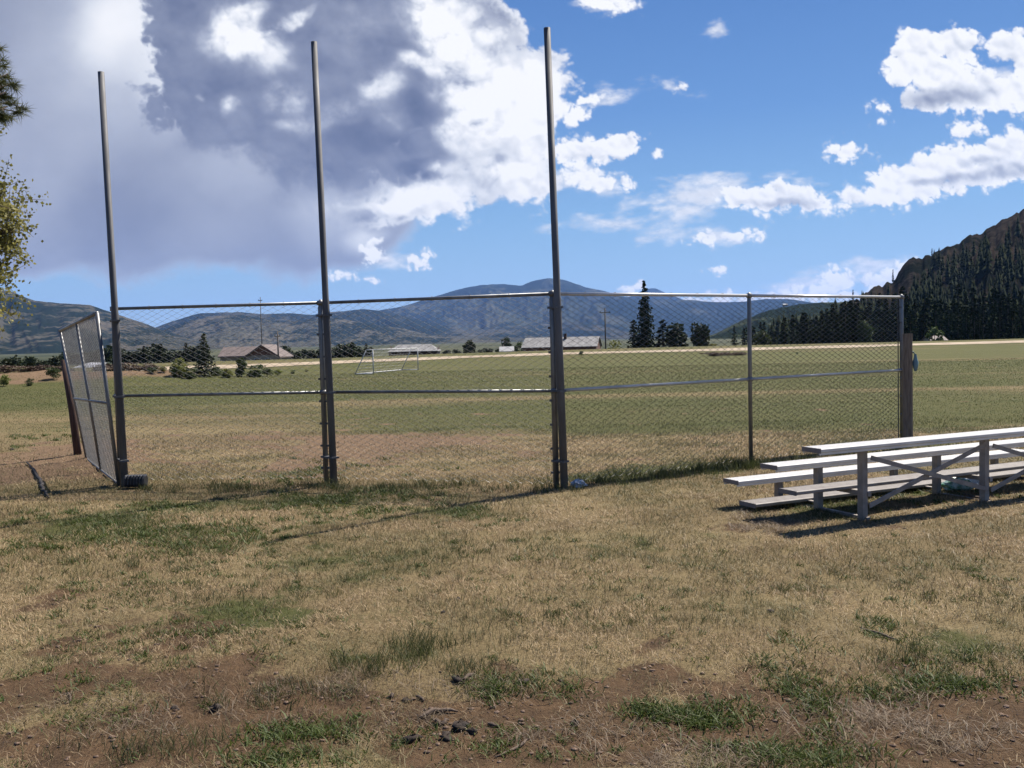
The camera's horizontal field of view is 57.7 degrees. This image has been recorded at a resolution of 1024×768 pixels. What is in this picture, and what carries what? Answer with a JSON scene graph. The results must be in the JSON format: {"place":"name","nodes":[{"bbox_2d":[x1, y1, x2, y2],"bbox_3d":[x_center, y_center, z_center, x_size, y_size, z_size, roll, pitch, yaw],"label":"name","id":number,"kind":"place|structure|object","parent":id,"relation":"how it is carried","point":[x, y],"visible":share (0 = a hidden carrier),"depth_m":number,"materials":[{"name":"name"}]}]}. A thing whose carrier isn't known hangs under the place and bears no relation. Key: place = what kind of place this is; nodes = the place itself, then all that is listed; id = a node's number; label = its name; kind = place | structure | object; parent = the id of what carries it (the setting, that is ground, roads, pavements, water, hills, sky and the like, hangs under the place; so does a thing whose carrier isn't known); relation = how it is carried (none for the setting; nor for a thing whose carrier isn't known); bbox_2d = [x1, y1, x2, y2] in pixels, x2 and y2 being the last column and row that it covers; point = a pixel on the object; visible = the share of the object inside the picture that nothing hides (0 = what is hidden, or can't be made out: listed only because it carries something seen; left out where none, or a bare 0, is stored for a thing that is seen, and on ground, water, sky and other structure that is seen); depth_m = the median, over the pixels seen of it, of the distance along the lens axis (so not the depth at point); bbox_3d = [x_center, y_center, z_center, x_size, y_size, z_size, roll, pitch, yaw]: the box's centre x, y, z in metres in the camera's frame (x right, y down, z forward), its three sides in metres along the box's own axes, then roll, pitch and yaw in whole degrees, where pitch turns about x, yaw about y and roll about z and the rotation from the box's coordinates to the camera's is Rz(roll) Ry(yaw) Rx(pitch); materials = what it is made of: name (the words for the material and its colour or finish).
{"place":"outdoors","nodes":[
{"label":"outdoors","id":0,"kind":"place"},
{"bbox_2d":[0,290,222,353],"bbox_3d":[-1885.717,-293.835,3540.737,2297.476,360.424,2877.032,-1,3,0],"label":"bare left hill","id":1,"kind":"structure","parent":0,"point":[46,321],"depth_m":3134.43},
{"bbox_2d":[164,315,524,346],"bbox_3d":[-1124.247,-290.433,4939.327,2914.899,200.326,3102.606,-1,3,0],"label":"sage foothill","id":2,"kind":"structure","parent":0,"point":[249,342],"depth_m":4544.90,"materials":[{"name":"plant"}]},
{"bbox_2d":[155,309,665,338],"bbox_3d":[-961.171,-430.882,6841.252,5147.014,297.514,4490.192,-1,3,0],"label":"forested ridge hill","id":3,"kind":"structure","parent":0,"point":[403,325],"depth_m":6857.68,"materials":[{"name":"green plant"}]},
{"bbox_2d":[0,337,1023,767],"bbox_3d":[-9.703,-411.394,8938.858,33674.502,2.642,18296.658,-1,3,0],"label":"ground","id":4,"kind":"structure","parent":0,"point":[544,709],"depth_m":7.36,"materials":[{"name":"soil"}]},
{"bbox_2d":[0,374,10,385],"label":"shrub","id":5,"kind":"object","parent":4,"relation":"on","point":[4,379],"visible":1,"depth_m":47.98,"materials":[{"name":"green plant"}]},
{"bbox_2d":[0,365,19,372],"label":"dead brush","id":6,"kind":"object","parent":4,"relation":"on","point":[3,369],"visible":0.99,"depth_m":52.30,"materials":[{"name":"brown plant"}]},
{"bbox_2d":[3,357,25,366],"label":"broad tree","id":7,"kind":"object","parent":4,"relation":"on","point":[14,361],"visible":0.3,"depth_m":127.04,"materials":[{"name":"green plant"}]},
{"bbox_2d":[0,44,33,143],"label":"pine tree","id":8,"kind":"object","parent":4,"relation":"on","point":[5,96],"visible":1,"depth_m":9.09,"materials":[{"name":"green plant"}]},
{"bbox_2d":[0,124,50,338],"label":"birch tree","id":9,"kind":"object","parent":4,"relation":"on","point":[8,243],"visible":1,"depth_m":10.33,"materials":[{"name":"green plant"}]},
{"bbox_2d":[22,356,38,366],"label":"broad tree","id":10,"kind":"object","parent":4,"relation":"on","point":[31,361],"visible":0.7,"depth_m":139.08,"materials":[{"name":"green plant"}]},
{"bbox_2d":[26,461,49,498],"bbox_3d":[-6.970,1.359,13.629,0.089,0.074,4.488,-3,3,-30],"label":"stick","id":11,"kind":"object","parent":4,"relation":"on","point":[41,485],"visible":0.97,"depth_m":12.89,"materials":[{"name":"grey wood"}]},
{"bbox_2d":[44,367,60,379],"bbox_3d":[-24.685,-0.543,49.991,0.807,0.789,0.808,-1,3,3],"label":"shrub","id":12,"kind":"object","parent":4,"relation":"on","point":[52,371],"visible":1,"depth_m":49.92,"materials":[{"name":"green plant"}]},
{"bbox_2d":[46,356,63,365],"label":"broad tree","id":13,"kind":"object","parent":4,"relation":"on","point":[54,361],"visible":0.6,"depth_m":132.47,"materials":[{"name":"green plant"}]},
{"bbox_2d":[60,360,81,454],"bbox_3d":[-7.699,0.528,16.253,0.338,1.916,0.132,-1,3,12],"label":"timber post","id":14,"kind":"object","parent":4,"relation":"on","point":[74,432],"visible":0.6,"depth_m":16.20,"materials":[{"name":"brown wood"}]},
{"bbox_2d":[58,311,120,485],"bbox_3d":[-6.462,0.159,14.103,0.368,2.388,3.694,-3,3,-31],"label":"leaning fence panel","id":15,"kind":"object","parent":4,"relation":"on","point":[93,459],"visible":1,"depth_m":13.93,"materials":[{"name":"metal"}]},
{"bbox_2d":[87,348,112,362],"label":"broad tree","id":16,"kind":"object","parent":4,"relation":"on","point":[108,357],"visible":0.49,"depth_m":182.30,"materials":[{"name":"green plant"}]},
{"bbox_2d":[121,351,134,363],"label":"broad tree","id":17,"kind":"object","parent":4,"relation":"on","point":[130,355],"visible":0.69,"depth_m":182.59,"materials":[{"name":"green plant"}]},
{"bbox_2d":[123,474,147,486],"bbox_3d":[-5.081,1.306,12.544,0.280,0.166,0.167,-1,3,0],"label":"ribbed tub","id":18,"kind":"object","parent":4,"relation":"on","point":[133,480],"visible":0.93,"depth_m":12.47,"materials":[{"name":"black plastic"}]},
{"bbox_2d":[133,347,153,363],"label":"broad tree","id":19,"kind":"object","parent":4,"relation":"on","point":[136,355],"visible":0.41,"depth_m":182.49,"materials":[{"name":"green plant"}]},
{"bbox_2d":[152,343,168,362],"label":"conifer tree","id":20,"kind":"object","parent":4,"relation":"on","point":[159,357],"visible":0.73,"depth_m":179.69,"materials":[{"name":"green plant"}]},
{"bbox_2d":[162,352,175,362],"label":"broad tree","id":21,"kind":"object","parent":4,"relation":"on","point":[170,357],"visible":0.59,"depth_m":187.37,"materials":[{"name":"green plant"}]},
{"bbox_2d":[169,357,188,375],"bbox_3d":[-18.570,-0.923,51.863,1.150,1.143,1.208,-3,3,-30],"label":"shrub","id":22,"kind":"object","parent":4,"relation":"on","point":[177,368],"visible":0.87,"depth_m":51.78,"materials":[{"name":"green plant"}]},
{"bbox_2d":[181,342,191,361],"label":"conifer tree","id":23,"kind":"object","parent":4,"relation":"on","point":[187,358],"visible":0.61,"depth_m":179.78,"materials":[{"name":"green plant"}]},
{"bbox_2d":[182,367,197,377],"bbox_3d":[-17.870,-0.590,51.499,0.881,0.673,0.966,-1,3,4],"label":"shrub","id":24,"kind":"object","parent":4,"relation":"on","point":[187,375],"visible":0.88,"depth_m":51.32,"materials":[{"name":"green plant"}]},
{"bbox_2d":[189,333,218,375],"bbox_3d":[-17.611,-1.593,53.007,1.834,2.645,1.773,-2,3,-10],"label":"conifer tree","id":25,"kind":"object","parent":4,"relation":"on","point":[204,359],"visible":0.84,"depth_m":52.87,"materials":[{"name":"green plant"}]},
{"bbox_2d":[234,357,247,376],"bbox_3d":[-16.039,-0.972,54.987,0.741,1.264,0.982,-2,3,-23],"label":"shrub","id":26,"kind":"object","parent":4,"relation":"on","point":[241,363],"visible":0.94,"depth_m":54.80,"materials":[{"name":"green plant"}]},
{"bbox_2d":[244,364,264,376],"bbox_3d":[-15.461,-0.765,56.104,1.402,0.855,1.279,0,3,34],"label":"shrub","id":27,"kind":"object","parent":4,"relation":"on","point":[252,373],"visible":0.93,"depth_m":55.89,"materials":[{"name":"green plant"}]},
{"bbox_2d":[217,344,293,360],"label":"house","id":28,"kind":"structure","parent":4,"relation":"on","point":[226,351],"depth_m":166.41,"materials":[{"name":"white"}]},
{"bbox_2d":[305,349,317,358],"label":"broad tree","id":29,"kind":"object","parent":4,"relation":"on","point":[309,355],"visible":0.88,"depth_m":186.64,"materials":[{"name":"green plant"}]},
{"bbox_2d":[331,347,345,357],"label":"broad tree","id":30,"kind":"object","parent":4,"relation":"on","point":[340,354],"visible":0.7,"depth_m":184.65,"materials":[{"name":"green plant"}]},
{"bbox_2d":[355,348,418,373],"bbox_3d":[-8.053,-1.532,60.341,1.268,1.535,7.140,-1,3,17],"label":"soccer goal","id":31,"kind":"object","parent":4,"relation":"on","point":[373,358],"visible":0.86,"depth_m":60.40,"materials":[{"name":"white metal"}]},
{"bbox_2d":[403,734,422,742],"bbox_3d":[-0.470,1.674,4.368,0.085,0.066,0.079,-3,3,-33],"label":"dirt clod","id":32,"kind":"object","parent":4,"relation":"on","point":[412,737],"visible":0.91,"depth_m":4.35,"materials":[{"name":"soil"}]},
{"bbox_2d":[388,344,440,355],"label":"house","id":33,"kind":"structure","parent":4,"relation":"on","point":[423,348],"depth_m":176.47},
{"bbox_2d":[419,707,457,717],"bbox_3d":[-0.374,1.639,4.658,0.204,0.027,0.059,-2,3,-19],"label":"stick","id":34,"kind":"object","parent":4,"relation":"on","point":[433,710],"visible":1,"depth_m":4.66,"materials":[{"name":"brown wood"}]},
{"bbox_2d":[439,731,451,741],"bbox_3d":[-0.300,1.654,4.364,0.068,0.056,0.063,1,3,37],"label":"dirt clod","id":35,"kind":"object","parent":4,"relation":"on","point":[446,735],"visible":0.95,"depth_m":4.35,"materials":[{"name":"soil"}]},
{"bbox_2d":[451,719,468,732],"bbox_3d":[-0.250,1.643,4.471,0.068,0.069,0.107,-1,3,15],"label":"dirt clod","id":36,"kind":"object","parent":4,"relation":"on","point":[460,724],"visible":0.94,"depth_m":4.45,"materials":[{"name":"soil"}]},
{"bbox_2d":[462,340,475,352],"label":"broad tree","id":37,"kind":"object","parent":4,"relation":"on","point":[467,347],"visible":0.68,"depth_m":149.52,"materials":[{"name":"green plant"}]},
{"bbox_2d":[98,27,903,489],"bbox_3d":[0.695,-1.567,12.697,12.227,6.025,2.712,-2,3,-12],"label":"chain link backstop","id":38,"kind":"object","parent":4,"relation":"on","point":[558,391],"visible":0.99,"depth_m":12.44,"materials":[{"name":"metal"}]},
{"bbox_2d":[499,346,513,351],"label":"shed","id":39,"kind":"structure","parent":4,"relation":"on","point":[509,348],"depth_m":180.55,"materials":[{"name":"white"}]},
{"bbox_2d":[0,426,1023,767],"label":"weeds","id":40,"kind":"object","parent":4,"relation":"on","point":[700,720],"visible":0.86,"depth_m":5.00,"materials":[{"name":"green plant"}]},
{"bbox_2d":[0,450,1023,766],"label":"tall grass","id":41,"kind":"structure","parent":4,"relation":"on","point":[700,468],"depth_m":6.31,"materials":[{"name":"green plant"}]},
{"bbox_2d":[0,424,1023,767],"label":"soil crumbs","id":42,"kind":"object","parent":4,"relation":"on","point":[522,722],"visible":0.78,"depth_m":4.58,"materials":[{"name":"brown soil"}]},
{"bbox_2d":[3,508,1023,767],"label":"dead grass","id":43,"kind":"structure","parent":4,"relation":"on","point":[865,716],"depth_m":4.49,"materials":[{"name":"beige plant"}]},
{"bbox_2d":[521,334,601,350],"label":"barn","id":44,"kind":"structure","parent":4,"relation":"on","point":[528,346],"depth_m":166.31,"materials":[{"name":"grey metal"}]},
{"bbox_2d":[570,479,587,486],"bbox_3d":[0.834,1.228,11.587,0.230,0.103,0.153,-1,3,0],"label":"crumpled wrapper","id":45,"kind":"object","parent":4,"relation":"on","point":[576,482],"visible":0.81,"depth_m":11.54,"materials":[{"name":"blue plastic"}]},
{"bbox_2d":[626,319,642,347],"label":"conifer tree","id":46,"kind":"object","parent":4,"relation":"on","point":[633,333],"visible":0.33,"depth_m":153.63,"materials":[{"name":"green plant"}]},
{"bbox_2d":[629,280,655,347],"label":"spruce tree","id":47,"kind":"object","parent":4,"relation":"on","point":[643,329],"visible":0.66,"depth_m":149.40,"materials":[{"name":"green plant"}]},
{"bbox_2d":[652,320,674,346],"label":"conifer tree","id":48,"kind":"object","parent":4,"relation":"on","point":[667,335],"visible":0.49,"depth_m":151.56,"materials":[{"name":"green plant"}]},
{"bbox_2d":[663,322,688,346],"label":"tree","id":49,"kind":"object","parent":4,"relation":"on","point":[678,333],"visible":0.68,"depth_m":154.98,"materials":[{"name":"green plant"}]},
{"bbox_2d":[690,321,710,345],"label":"broad tree","id":50,"kind":"object","parent":4,"relation":"on","point":[700,338],"visible":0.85,"depth_m":149.58,"materials":[{"name":"green plant"}]},
{"bbox_2d":[753,330,771,344],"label":"broad tree","id":51,"kind":"object","parent":4,"relation":"on","point":[766,337],"visible":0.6,"depth_m":149.72,"materials":[{"name":"green plant"}]},
{"bbox_2d":[778,318,791,343],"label":"conifer tree","id":52,"kind":"object","parent":4,"relation":"on","point":[784,334],"visible":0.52,"depth_m":159.32,"materials":[{"name":"green plant"}]},
{"bbox_2d":[787,315,799,343],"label":"conifer tree","id":53,"kind":"object","parent":4,"relation":"on","point":[791,332],"visible":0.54,"depth_m":165.25,"materials":[{"name":"green plant"}]},
{"bbox_2d":[800,312,810,343],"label":"conifer tree","id":54,"kind":"object","parent":4,"relation":"on","point":[806,323],"visible":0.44,"depth_m":172.15,"materials":[{"name":"green plant"}]},
{"bbox_2d":[806,319,817,343],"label":"conifer tree","id":55,"kind":"object","parent":4,"relation":"on","point":[811,335],"visible":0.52,"depth_m":168.05,"materials":[{"name":"green plant"}]},
{"bbox_2d":[814,310,829,343],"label":"conifer tree","id":56,"kind":"object","parent":4,"relation":"on","point":[821,332],"visible":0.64,"depth_m":159.43,"materials":[{"name":"green plant"}]},
{"bbox_2d":[823,304,841,343],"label":"conifer tree","id":57,"kind":"object","parent":4,"relation":"on","point":[833,311],"visible":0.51,"depth_m":160.60,"materials":[{"name":"green plant"}]},
{"bbox_2d":[836,300,855,342],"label":"conifer tree","id":58,"kind":"object","parent":4,"relation":"on","point":[846,326],"visible":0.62,"depth_m":157.76,"materials":[{"name":"green plant"}]},
{"bbox_2d":[844,300,860,342],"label":"conifer tree","id":59,"kind":"object","parent":4,"relation":"on","point":[850,311],"visible":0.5,"depth_m":159.82,"materials":[{"name":"green plant"}]},
{"bbox_2d":[849,299,865,342],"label":"conifer tree","id":60,"kind":"object","parent":4,"relation":"on","point":[857,319],"visible":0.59,"depth_m":160.38,"materials":[{"name":"green plant"}]},
{"bbox_2d":[853,320,875,342],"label":"broad tree","id":61,"kind":"object","parent":4,"relation":"on","point":[862,330],"visible":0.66,"depth_m":159.36,"materials":[{"name":"green plant"}]},
{"bbox_2d":[723,427,1023,520],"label":"bleacher","id":62,"kind":"object","parent":4,"relation":"on","point":[863,487],"visible":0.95,"depth_m":9.87,"materials":[{"name":"metal"}]},
{"bbox_2d":[871,309,878,341],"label":"conifer tree","id":63,"kind":"object","parent":4,"relation":"on","point":[874,321],"visible":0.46,"depth_m":225.36,"materials":[{"name":"green plant"}]},
{"bbox_2d":[871,293,883,330],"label":"conifer tree","id":64,"kind":"object","parent":4,"relation":"on","point":[879,309],"visible":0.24,"depth_m":258.58,"materials":[{"name":"green plant"}]},
{"bbox_2d":[877,318,887,341],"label":"conifer tree","id":65,"kind":"object","parent":4,"relation":"on","point":[881,331],"visible":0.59,"depth_m":171.76,"materials":[{"name":"green plant"}]},
{"bbox_2d":[882,303,891,341],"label":"conifer tree","id":66,"kind":"object","parent":4,"relation":"on","point":[887,312],"visible":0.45,"depth_m":211.62,"materials":[{"name":"green plant"}]},
{"bbox_2d":[884,303,899,341],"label":"conifer tree","id":67,"kind":"object","parent":4,"relation":"on","point":[890,316],"visible":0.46,"depth_m":205.93,"materials":[{"name":"green plant"}]},
{"bbox_2d":[903,302,910,332],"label":"conifer tree","id":68,"kind":"object","parent":4,"relation":"on","point":[906,309],"visible":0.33,"depth_m":222.97,"materials":[{"name":"green plant"}]},
{"bbox_2d":[903,333,912,437],"bbox_3d":[6.341,0.203,14.883,0.152,2.021,0.156,-1,3,0],"label":"timber post","id":69,"kind":"object","parent":4,"relation":"on","point":[907,386],"visible":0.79,"depth_m":14.82,"materials":[{"name":"brown wood"}]},
{"bbox_2d":[904,313,917,340],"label":"conifer tree","id":70,"kind":"object","parent":4,"relation":"on","point":[909,318],"visible":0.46,"depth_m":183.01,"materials":[{"name":"green plant"}]},
{"bbox_2d":[910,299,926,338],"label":"conifer tree","id":71,"kind":"object","parent":4,"relation":"on","point":[914,306],"visible":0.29,"depth_m":250.86,"materials":[{"name":"green plant"}]},
{"bbox_2d":[917,316,925,340],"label":"conifer tree","id":72,"kind":"object","parent":4,"relation":"on","point":[922,331],"visible":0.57,"depth_m":185.22,"materials":[{"name":"green plant"}]},
{"bbox_2d":[917,300,929,340],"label":"conifer tree","id":73,"kind":"object","parent":4,"relation":"on","point":[925,309],"visible":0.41,"depth_m":219.23,"materials":[{"name":"green plant"}]},
{"bbox_2d":[926,295,936,329],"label":"conifer tree","id":74,"kind":"object","parent":4,"relation":"on","point":[929,302],"visible":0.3,"depth_m":250.06,"materials":[{"name":"green plant"}]},
{"bbox_2d":[926,301,943,335],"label":"conifer tree","id":75,"kind":"object","parent":4,"relation":"on","point":[935,308],"visible":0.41,"depth_m":210.01,"materials":[{"name":"green plant"}]},
{"bbox_2d":[925,326,944,340],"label":"broad tree","id":76,"kind":"object","parent":4,"relation":"on","point":[934,331],"visible":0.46,"depth_m":171.47,"materials":[{"name":"green plant"}]},
{"bbox_2d":[937,299,946,336],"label":"conifer tree","id":77,"kind":"object","parent":4,"relation":"on","point":[941,309],"visible":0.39,"depth_m":222.37,"materials":[{"name":"green plant"}]},
{"bbox_2d":[942,305,953,339],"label":"conifer tree","id":78,"kind":"object","parent":4,"relation":"on","point":[947,327],"visible":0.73,"depth_m":202.68,"materials":[{"name":"green plant"}]},
{"bbox_2d":[941,477,972,490],"bbox_3d":[5.096,1.139,10.657,0.405,0.150,0.228,-1,3,0],"label":"crumpled wrapper","id":79,"kind":"object","parent":4,"relation":"on","point":[948,485],"visible":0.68,"depth_m":10.59,"materials":[{"name":"teal plastic"}]},
{"bbox_2d":[949,284,966,327],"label":"conifer tree","id":80,"kind":"object","parent":4,"relation":"on","point":[958,293],"visible":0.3,"depth_m":239.02,"materials":[{"name":"green plant"}]},
{"bbox_2d":[953,307,964,339],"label":"conifer tree","id":81,"kind":"object","parent":4,"relation":"on","point":[955,335],"visible":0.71,"depth_m":190.54,"materials":[{"name":"green plant"}]},
{"bbox_2d":[959,308,972,339],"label":"conifer tree","id":82,"kind":"object","parent":4,"relation":"on","point":[966,320],"visible":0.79,"depth_m":183.21,"materials":[{"name":"green plant"}]},
{"bbox_2d":[961,291,970,326],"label":"conifer tree","id":83,"kind":"object","parent":4,"relation":"on","point":[965,299],"visible":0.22,"depth_m":250.05,"materials":[{"name":"green plant"}]},
{"bbox_2d":[966,308,980,339],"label":"conifer tree","id":84,"kind":"object","parent":4,"relation":"on","point":[974,332],"visible":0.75,"depth_m":181.69,"materials":[{"name":"green plant"}]},
{"bbox_2d":[968,287,979,322],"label":"conifer tree","id":85,"kind":"object","parent":4,"relation":"on","point":[972,302],"visible":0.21,"depth_m":255.35,"materials":[{"name":"green plant"}]},
{"bbox_2d":[977,302,989,339],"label":"conifer tree","id":86,"kind":"object","parent":4,"relation":"on","point":[983,314],"visible":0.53,"depth_m":214.26,"materials":[{"name":"green plant"}]},
{"bbox_2d":[978,293,994,335],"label":"conifer tree","id":87,"kind":"object","parent":4,"relation":"on","point":[984,299],"visible":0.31,"depth_m":237.25,"materials":[{"name":"green plant"}]},
{"bbox_2d":[985,305,998,339],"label":"conifer tree","id":88,"kind":"object","parent":4,"relation":"on","point":[993,311],"visible":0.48,"depth_m":206.98,"materials":[{"name":"green plant"}]},
{"bbox_2d":[986,314,997,338],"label":"conifer tree","id":89,"kind":"object","parent":4,"relation":"on","point":[992,330],"visible":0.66,"depth_m":180.59,"materials":[{"name":"green plant"}]},
{"bbox_2d":[988,286,996,321],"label":"conifer tree","id":90,"kind":"object","parent":4,"relation":"on","point":[993,296],"visible":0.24,"depth_m":241.97,"materials":[{"name":"green plant"}]},
{"bbox_2d":[993,306,1004,338],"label":"conifer tree","id":91,"kind":"object","parent":4,"relation":"on","point":[1000,326],"visible":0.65,"depth_m":170.39,"materials":[{"name":"green plant"}]},
{"bbox_2d":[995,297,1008,338],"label":"conifer tree","id":92,"kind":"object","parent":4,"relation":"on","point":[1003,311],"visible":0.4,"depth_m":218.12,"materials":[{"name":"green plant"}]},
{"bbox_2d":[1004,307,1019,338],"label":"conifer tree","id":93,"kind":"object","parent":4,"relation":"on","point":[1011,334],"visible":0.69,"depth_m":169.75,"materials":[{"name":"green plant"}]},
{"bbox_2d":[0,0,1023,302],"bbox_3d":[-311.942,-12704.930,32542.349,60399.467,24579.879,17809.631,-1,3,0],"label":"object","id":94,"kind":"structure","parent":0,"point":[430,110],"depth_m":38881.11,"materials":[{"name":"white"}]},
{"bbox_2d":[0,358,1023,453],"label":"outfield grass","id":95,"kind":"structure","parent":0,"point":[500,381],"depth_m":30.29,"materials":[{"name":"green plant"}]},
{"bbox_2d":[93,340,1023,371],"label":"road","id":96,"kind":"structure","parent":0,"point":[529,354],"depth_m":96.58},
{"bbox_2d":[379,278,809,336],"bbox_3d":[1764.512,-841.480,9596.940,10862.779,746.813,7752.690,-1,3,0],"label":"peak hill","id":97,"kind":"structure","parent":0,"point":[541,285],"depth_m":9317.59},
{"bbox_2d":[629,288,682,299],"bbox_3d":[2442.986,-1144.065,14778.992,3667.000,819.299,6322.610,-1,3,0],"label":"cloud","id":98,"kind":"structure","parent":0,"point":[652,290],"depth_m":15040.05,"materials":[{"name":"white"}]},
{"bbox_2d":[709,302,846,338],"bbox_3d":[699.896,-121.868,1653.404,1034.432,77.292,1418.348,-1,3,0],"label":"wooded hill","id":99,"kind":"structure","parent":0,"point":[768,317],"depth_m":1618.03,"materials":[{"name":"green plant"}]},
{"bbox_2d":[838,209,1023,318],"bbox_3d":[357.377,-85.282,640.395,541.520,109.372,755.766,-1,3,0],"label":"rocky hill","id":100,"kind":"structure","parent":0,"point":[912,266],"depth_m":610.24,"materials":[{"name":"grey stone"}]},
{"bbox_2d":[767,216,1023,344],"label":"hillside forest","id":101,"kind":"object","parent":100,"relation":"on","point":[1006,264],"visible":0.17,"depth_m":446.82,"materials":[{"name":"green plant"}]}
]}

